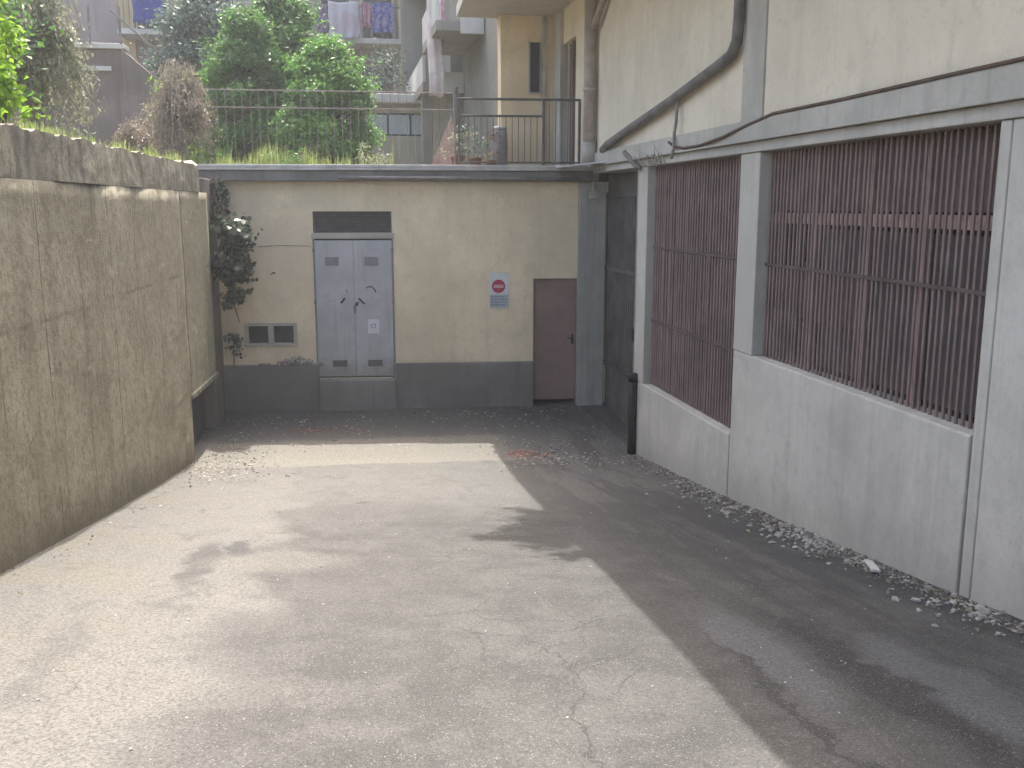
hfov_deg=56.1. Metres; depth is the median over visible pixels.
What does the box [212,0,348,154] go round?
evergreen tree
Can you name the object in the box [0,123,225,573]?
retaining wall
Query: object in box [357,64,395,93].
window
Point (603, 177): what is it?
garden ground
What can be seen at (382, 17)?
towel
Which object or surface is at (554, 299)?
side door
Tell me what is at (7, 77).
leafy bush
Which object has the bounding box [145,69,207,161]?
garden shrub
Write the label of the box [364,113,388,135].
window
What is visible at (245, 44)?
evergreen tree
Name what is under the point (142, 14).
towel
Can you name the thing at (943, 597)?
stones
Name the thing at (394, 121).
window
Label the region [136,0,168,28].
window
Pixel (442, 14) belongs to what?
long cloth
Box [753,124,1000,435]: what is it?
window
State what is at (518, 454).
brick crumbs
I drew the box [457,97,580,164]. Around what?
terrace railing
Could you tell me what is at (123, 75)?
stepped wall
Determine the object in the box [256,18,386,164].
evergreen tree
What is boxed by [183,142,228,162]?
weed
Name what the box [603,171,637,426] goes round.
metal gate
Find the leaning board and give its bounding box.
[431,87,457,164]
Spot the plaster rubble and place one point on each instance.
(856, 559)
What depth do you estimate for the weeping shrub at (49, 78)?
12.03 m
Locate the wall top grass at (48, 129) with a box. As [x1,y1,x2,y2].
[1,118,184,162]
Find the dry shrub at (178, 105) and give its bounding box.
[135,55,221,163]
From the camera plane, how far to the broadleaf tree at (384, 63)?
26.63 m
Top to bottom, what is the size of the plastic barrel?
0.850 m
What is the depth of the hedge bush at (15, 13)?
11.13 m
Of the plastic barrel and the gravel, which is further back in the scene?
the plastic barrel
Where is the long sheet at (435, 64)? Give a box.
[426,0,443,97]
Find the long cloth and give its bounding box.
[441,0,444,50]
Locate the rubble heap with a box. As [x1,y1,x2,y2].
[266,356,324,365]
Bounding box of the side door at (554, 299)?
[533,278,576,399]
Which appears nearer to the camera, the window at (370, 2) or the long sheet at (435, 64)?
the long sheet at (435, 64)
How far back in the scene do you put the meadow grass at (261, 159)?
15.85 m
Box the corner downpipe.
[581,0,606,162]
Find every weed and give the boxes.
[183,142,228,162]
[262,143,314,163]
[356,139,396,164]
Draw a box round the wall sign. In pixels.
[489,273,508,308]
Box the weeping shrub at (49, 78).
[0,0,104,138]
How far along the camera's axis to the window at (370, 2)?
31.99 m
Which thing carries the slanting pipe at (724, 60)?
attached to the apartment building at (828, 330)
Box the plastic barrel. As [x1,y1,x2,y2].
[492,126,507,164]
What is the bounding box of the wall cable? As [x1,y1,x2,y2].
[668,56,1023,148]
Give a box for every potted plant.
[438,129,476,164]
[450,120,489,164]
[482,129,507,164]
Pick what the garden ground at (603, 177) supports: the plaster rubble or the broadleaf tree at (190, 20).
the broadleaf tree at (190, 20)
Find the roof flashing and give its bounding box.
[556,161,606,167]
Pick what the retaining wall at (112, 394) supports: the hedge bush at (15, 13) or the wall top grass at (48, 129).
the wall top grass at (48, 129)
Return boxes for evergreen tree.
[190,2,298,163]
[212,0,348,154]
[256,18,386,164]
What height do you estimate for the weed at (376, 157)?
0.554 m
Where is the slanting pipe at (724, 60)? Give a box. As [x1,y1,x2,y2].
[599,0,745,152]
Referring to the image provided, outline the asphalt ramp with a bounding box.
[0,400,1023,767]
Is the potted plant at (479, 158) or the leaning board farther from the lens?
the leaning board
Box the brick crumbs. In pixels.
[281,426,554,458]
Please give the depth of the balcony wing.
24.21 m
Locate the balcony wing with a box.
[400,0,483,164]
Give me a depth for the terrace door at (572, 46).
17.29 m
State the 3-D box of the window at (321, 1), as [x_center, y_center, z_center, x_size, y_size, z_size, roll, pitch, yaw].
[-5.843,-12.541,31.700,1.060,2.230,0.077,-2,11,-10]
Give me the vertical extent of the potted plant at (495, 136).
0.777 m
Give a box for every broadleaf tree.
[128,0,252,162]
[363,43,411,93]
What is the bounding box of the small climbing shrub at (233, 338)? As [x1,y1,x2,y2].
[223,332,245,366]
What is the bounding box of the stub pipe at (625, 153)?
[622,150,641,169]
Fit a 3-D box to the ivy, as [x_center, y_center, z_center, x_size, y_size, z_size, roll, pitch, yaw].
[-4.360,-2.104,14.927,1.113,2.309,1.012,5,12,24]
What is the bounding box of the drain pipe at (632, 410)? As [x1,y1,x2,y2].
[627,373,637,453]
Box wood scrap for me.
[864,559,880,572]
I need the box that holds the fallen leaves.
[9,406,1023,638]
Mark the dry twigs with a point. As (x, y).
(654, 155)
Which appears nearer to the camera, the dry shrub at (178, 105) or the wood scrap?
the wood scrap
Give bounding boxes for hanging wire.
[670,101,678,158]
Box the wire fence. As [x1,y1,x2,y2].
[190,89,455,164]
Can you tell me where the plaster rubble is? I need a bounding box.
[595,456,973,620]
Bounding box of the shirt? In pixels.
[317,5,327,32]
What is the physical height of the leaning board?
1.700 m
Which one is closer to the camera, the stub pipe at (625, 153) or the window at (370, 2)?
the stub pipe at (625, 153)
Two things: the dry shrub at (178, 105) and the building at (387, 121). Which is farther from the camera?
the building at (387, 121)
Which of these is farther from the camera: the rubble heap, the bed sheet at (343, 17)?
the bed sheet at (343, 17)
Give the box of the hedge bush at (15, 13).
[0,0,63,112]
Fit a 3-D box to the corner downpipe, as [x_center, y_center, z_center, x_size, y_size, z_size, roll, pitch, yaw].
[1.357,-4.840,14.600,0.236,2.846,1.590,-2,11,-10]
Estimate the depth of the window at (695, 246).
11.61 m
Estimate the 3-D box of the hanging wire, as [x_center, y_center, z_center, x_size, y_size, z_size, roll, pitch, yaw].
[1.967,-3.124,11.622,0.049,0.785,0.102,-10,14,-43]
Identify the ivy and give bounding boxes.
[208,174,274,321]
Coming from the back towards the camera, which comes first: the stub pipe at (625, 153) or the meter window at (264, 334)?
the meter window at (264, 334)
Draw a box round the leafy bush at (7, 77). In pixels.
[0,0,50,125]
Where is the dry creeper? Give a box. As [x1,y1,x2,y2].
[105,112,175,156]
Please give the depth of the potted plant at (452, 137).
17.87 m
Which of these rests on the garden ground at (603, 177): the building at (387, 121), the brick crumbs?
the building at (387, 121)
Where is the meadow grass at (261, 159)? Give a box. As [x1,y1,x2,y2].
[173,140,393,164]
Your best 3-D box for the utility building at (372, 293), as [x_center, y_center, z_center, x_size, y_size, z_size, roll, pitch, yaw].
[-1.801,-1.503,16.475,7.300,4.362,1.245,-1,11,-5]
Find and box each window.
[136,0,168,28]
[244,323,297,346]
[319,0,350,36]
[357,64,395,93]
[360,0,394,38]
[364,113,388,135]
[387,113,410,135]
[410,113,420,135]
[644,156,740,434]
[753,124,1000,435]
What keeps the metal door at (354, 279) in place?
in the utility building at (372, 293)
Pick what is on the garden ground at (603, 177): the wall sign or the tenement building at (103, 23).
the tenement building at (103, 23)
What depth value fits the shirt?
30.53 m
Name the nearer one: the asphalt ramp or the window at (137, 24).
the asphalt ramp
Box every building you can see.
[31,0,401,123]
[197,164,608,411]
[348,93,432,164]
[456,0,1023,620]
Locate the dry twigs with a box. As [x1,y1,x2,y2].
[632,139,665,175]
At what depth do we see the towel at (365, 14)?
30.73 m
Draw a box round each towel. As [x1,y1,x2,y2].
[132,0,163,23]
[361,3,371,27]
[371,3,394,33]
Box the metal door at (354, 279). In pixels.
[312,239,395,376]
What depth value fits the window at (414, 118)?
25.72 m
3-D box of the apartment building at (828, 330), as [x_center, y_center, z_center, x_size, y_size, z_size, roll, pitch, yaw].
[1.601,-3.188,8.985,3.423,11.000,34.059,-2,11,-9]
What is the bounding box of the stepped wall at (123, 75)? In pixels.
[7,5,197,157]
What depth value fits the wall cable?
7.31 m
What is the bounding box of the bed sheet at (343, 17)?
[328,1,359,38]
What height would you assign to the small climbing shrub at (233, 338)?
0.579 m
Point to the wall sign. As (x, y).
(498, 290)
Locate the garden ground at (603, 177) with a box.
[350,170,618,181]
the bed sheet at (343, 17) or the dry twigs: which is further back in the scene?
the bed sheet at (343, 17)
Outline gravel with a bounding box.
[23,405,1023,767]
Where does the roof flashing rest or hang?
attached to the apartment building at (828, 330)
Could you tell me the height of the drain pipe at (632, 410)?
1.255 m
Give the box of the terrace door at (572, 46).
[569,40,575,164]

